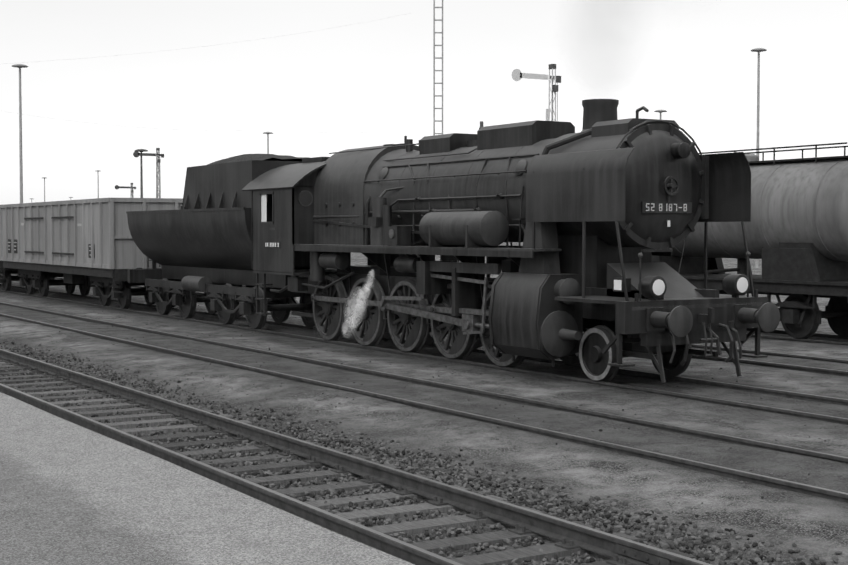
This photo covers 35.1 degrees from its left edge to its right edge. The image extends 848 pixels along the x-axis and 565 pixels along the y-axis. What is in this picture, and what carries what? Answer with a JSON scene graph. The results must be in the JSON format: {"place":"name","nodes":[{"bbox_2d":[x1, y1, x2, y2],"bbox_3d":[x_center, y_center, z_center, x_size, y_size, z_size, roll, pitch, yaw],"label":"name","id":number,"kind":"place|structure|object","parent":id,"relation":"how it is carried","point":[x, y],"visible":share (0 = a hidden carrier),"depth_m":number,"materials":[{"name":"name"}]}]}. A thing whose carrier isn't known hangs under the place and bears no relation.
{"place":"outdoors","nodes":[
{"label":"outdoors","id":0,"kind":"place"},
{"bbox_2d":[5,20,661,132],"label":"overhead wires","id":1,"kind":"object","parent":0,"point":[241,130],"visible":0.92,"depth_m":113.48,"materials":[{"name":"grey metal"}]},
{"bbox_2d":[0,242,795,564],"bbox_3d":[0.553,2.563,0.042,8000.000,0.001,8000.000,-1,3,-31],"label":"gravel ballast","id":2,"kind":"structure","parent":0,"point":[508,526],"depth_m":13.22,"materials":[{"name":"grey gravel"}]},
{"bbox_2d":[654,110,666,119],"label":"lamp post","id":3,"kind":"object","parent":2,"relation":"on","point":[660,111],"visible":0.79,"depth_m":107.56,"materials":[{"name":"grey metal"}]},
{"bbox_2d":[0,252,847,564],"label":"ground","id":4,"kind":"structure","parent":0,"point":[816,524],"depth_m":18.52,"materials":[{"name":"grey gravel"}]},
{"bbox_2d":[12,64,27,202],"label":"tall lamp post","id":5,"kind":"object","parent":4,"relation":"on","point":[19,66],"visible":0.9,"depth_m":86.50,"materials":[{"name":"grey metal"}]},
{"bbox_2d":[115,183,135,197],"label":"semaphore signal","id":6,"kind":"object","parent":4,"relation":"on","point":[118,187],"visible":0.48,"depth_m":158.29,"materials":[{"name":"white metal"}]},
{"bbox_2d":[135,149,147,197],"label":"lamp post","id":7,"kind":"object","parent":4,"relation":"on","point":[141,175],"visible":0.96,"depth_m":102.29,"materials":[{"name":"grey metal"}]},
{"bbox_2d":[133,148,163,197],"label":"semaphore signal","id":8,"kind":"object","parent":4,"relation":"on","point":[157,154],"visible":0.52,"depth_m":107.75,"materials":[{"name":"white metal"}]},
{"bbox_2d":[0,392,414,564],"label":"platform surface","id":9,"kind":"object","parent":4,"relation":"on","point":[71,493],"visible":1,"depth_m":11.51,"materials":[{"name":"grey concrete"}]},
{"bbox_2d":[263,132,272,153],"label":"lamp post","id":10,"kind":"object","parent":4,"relation":"on","point":[267,133],"visible":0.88,"depth_m":132.00,"materials":[{"name":"grey metal"}]},
{"bbox_2d":[0,348,695,564],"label":"sleepers","id":11,"kind":"object","parent":4,"relation":"on","point":[559,549],"visible":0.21,"depth_m":13.73},
{"bbox_2d":[0,273,847,564],"bbox_3d":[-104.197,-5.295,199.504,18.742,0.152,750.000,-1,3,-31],"label":"rails","id":12,"kind":"object","parent":11,"relation":"on","point":[598,541],"visible":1,"depth_m":15.91,"materials":[{"name":"grey metal"}]},
{"bbox_2d":[0,261,54,290],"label":"open wagon","id":13,"kind":"object","parent":12,"relation":"on","point":[6,283],"visible":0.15,"depth_m":52.26,"materials":[{"name":"paint"}]},
{"bbox_2d":[0,198,182,308],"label":"open wagon","id":14,"kind":"object","parent":12,"relation":"on","point":[85,245],"visible":0.81,"depth_m":42.18,"materials":[{"name":"paint"}]},
{"bbox_2d":[126,99,779,382],"bbox_3d":[-1.555,-1.016,29.493,3.160,4.530,23.174,-1,3,-31],"label":"steam locomotive","id":15,"kind":"object","parent":12,"relation":"on","point":[599,210],"visible":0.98,"depth_m":23.35,"materials":[{"name":"metal"}]},
{"bbox_2d":[341,270,375,337],"bbox_3d":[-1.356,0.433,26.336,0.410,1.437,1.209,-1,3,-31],"label":"steam","id":16,"kind":"object","parent":15,"relation":"on","point":[367,286],"visible":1,"depth_m":26.13,"materials":[{"name":"white"}]},
{"bbox_2d":[652,142,847,338],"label":"tank wagon","id":17,"kind":"object","parent":12,"relation":"on","point":[796,229],"visible":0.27,"depth_m":29.31,"materials":[{"name":"grey metal"}]},
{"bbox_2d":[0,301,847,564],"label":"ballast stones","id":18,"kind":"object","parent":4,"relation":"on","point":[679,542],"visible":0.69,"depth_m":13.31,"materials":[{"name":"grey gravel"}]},
{"bbox_2d":[433,0,442,259],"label":"lattice mast","id":19,"kind":"object","parent":4,"relation":"on","point":[434,70],"visible":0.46,"depth_m":64.03,"materials":[{"name":"grey metal"}]},
{"bbox_2d":[512,64,560,120],"bbox_3d":[4.935,-4.611,57.322,2.585,9.500,0.495,-1,3,-31],"label":"semaphore signal","id":20,"kind":"object","parent":4,"relation":"on","point":[517,75],"visible":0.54,"depth_m":57.49,"materials":[{"name":"white metal"}]},
{"bbox_2d":[751,48,766,267],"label":"tall lamp post","id":21,"kind":"object","parent":4,"relation":"on","point":[758,50],"visible":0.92,"depth_m":86.26,"materials":[{"name":"grey metal"}]},
{"bbox_2d":[0,0,847,204],"label":"sky","id":22,"kind":"structure","parent":0,"point":[698,66],"materials":[{"name":"white"}]},
{"bbox_2d":[559,0,716,104],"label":"smoke","id":23,"kind":"object","parent":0,"point":[614,25],"visible":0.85,"depth_m":21.48,"materials":[{"name":"grey"}]}
]}

